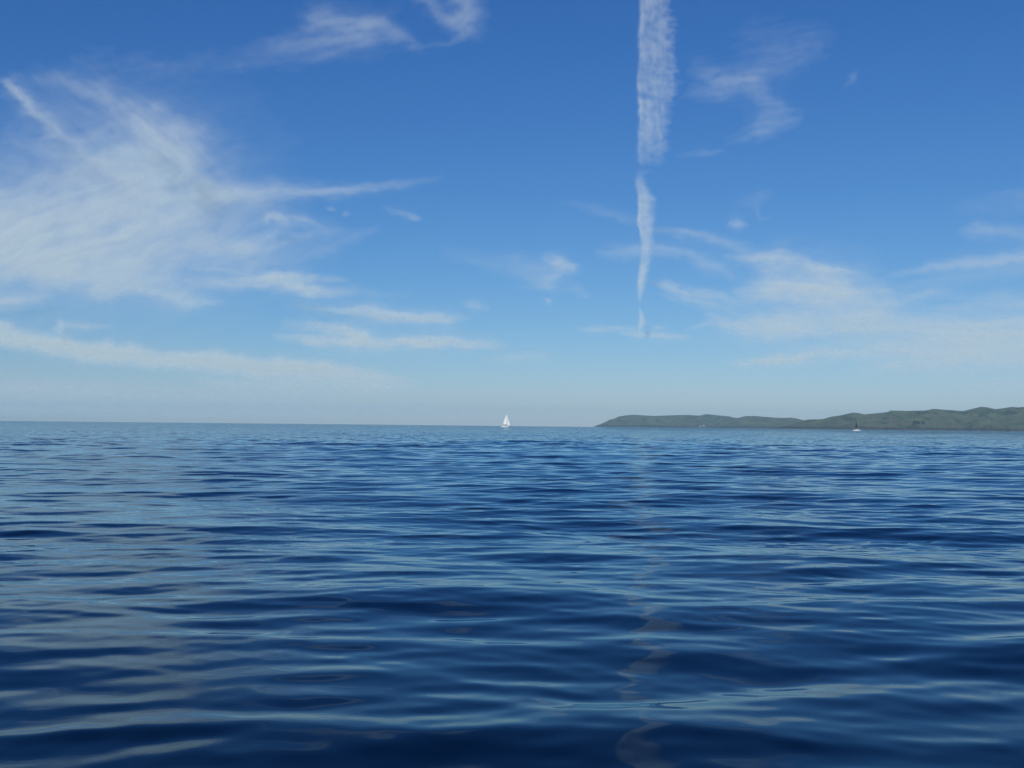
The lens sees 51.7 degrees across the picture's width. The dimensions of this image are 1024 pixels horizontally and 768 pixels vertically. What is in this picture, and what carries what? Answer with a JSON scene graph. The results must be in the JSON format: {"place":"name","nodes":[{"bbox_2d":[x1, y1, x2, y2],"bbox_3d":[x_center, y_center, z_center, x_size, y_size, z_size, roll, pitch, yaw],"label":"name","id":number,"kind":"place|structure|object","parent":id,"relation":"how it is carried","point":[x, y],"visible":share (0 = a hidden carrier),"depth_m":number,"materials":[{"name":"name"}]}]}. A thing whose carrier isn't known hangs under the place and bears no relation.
{"place":"outdoors","nodes":[
{"label":"outdoors","id":0,"kind":"place"},
{"bbox_2d":[0,198,147,278],"bbox_3d":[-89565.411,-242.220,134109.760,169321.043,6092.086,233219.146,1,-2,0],"label":"cloud","id":1,"kind":"structure","parent":0,"point":[29,254],"depth_m":44436.77,"materials":[{"name":"white"}]},
{"bbox_2d":[0,329,356,378],"bbox_3d":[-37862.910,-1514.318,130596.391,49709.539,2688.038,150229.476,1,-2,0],"label":"cloud","id":2,"kind":"structure","parent":0,"point":[106,352],"depth_m":115040.06,"materials":[{"name":"white"}]},
{"bbox_2d":[268,275,280,279],"bbox_3d":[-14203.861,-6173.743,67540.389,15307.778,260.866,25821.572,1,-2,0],"label":"cloud","id":3,"kind":"structure","parent":0,"point":[273,277],"depth_m":63381.09,"materials":[{"name":"white"}]},
{"bbox_2d":[347,333,441,345],"bbox_3d":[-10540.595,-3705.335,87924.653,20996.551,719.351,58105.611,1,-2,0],"label":"cloud","id":4,"kind":"structure","parent":0,"point":[360,339],"depth_m":90478.81,"materials":[{"name":"white"}]},
{"bbox_2d":[0,421,1023,767],"bbox_3d":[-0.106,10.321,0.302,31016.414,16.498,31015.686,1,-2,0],"label":"sea","id":5,"kind":"structure","parent":0,"point":[222,595],"depth_m":13.74,"materials":[{"name":"liquid"}]},
{"bbox_2d":[501,415,509,426],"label":"sailboat","id":6,"kind":"object","parent":5,"relation":"on","point":[506,422],"visible":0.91,"depth_m":1059.63,"materials":[{"name":"white fabric"}]},
{"bbox_2d":[0,0,1023,426],"label":"sky","id":7,"kind":"structure","parent":0,"point":[595,210],"materials":[{"name":"blue"}]},
{"bbox_2d":[594,414,736,427],"bbox_3d":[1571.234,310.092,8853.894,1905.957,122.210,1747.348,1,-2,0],"label":"headland","id":8,"kind":"structure","parent":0,"point":[688,421],"depth_m":8556.04,"materials":[{"name":"green plant"}]},
{"bbox_2d":[712,416,803,428],"bbox_3d":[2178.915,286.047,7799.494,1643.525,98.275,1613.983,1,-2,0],"label":"coastal hill","id":9,"kind":"structure","parent":0,"point":[760,422],"depth_m":7619.04,"materials":[{"name":"green plant"}]},
{"bbox_2d":[770,269,851,331],"bbox_3d":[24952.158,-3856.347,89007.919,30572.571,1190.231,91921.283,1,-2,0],"label":"cloud","id":10,"kind":"structure","parent":0,"point":[817,288],"depth_m":61456.95,"materials":[{"name":"white"}]},
{"bbox_2d":[760,330,1023,362],"bbox_3d":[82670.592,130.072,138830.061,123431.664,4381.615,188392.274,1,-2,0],"label":"cloud","id":11,"kind":"structure","parent":0,"point":[964,341],"depth_m":95526.98,"materials":[{"name":"white"}]},
{"bbox_2d":[766,407,1023,430],"bbox_3d":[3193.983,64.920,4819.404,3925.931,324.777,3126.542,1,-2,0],"label":"hills","id":12,"kind":"structure","parent":0,"point":[992,419],"depth_m":5239.74,"materials":[{"name":"green plant"}]}
]}

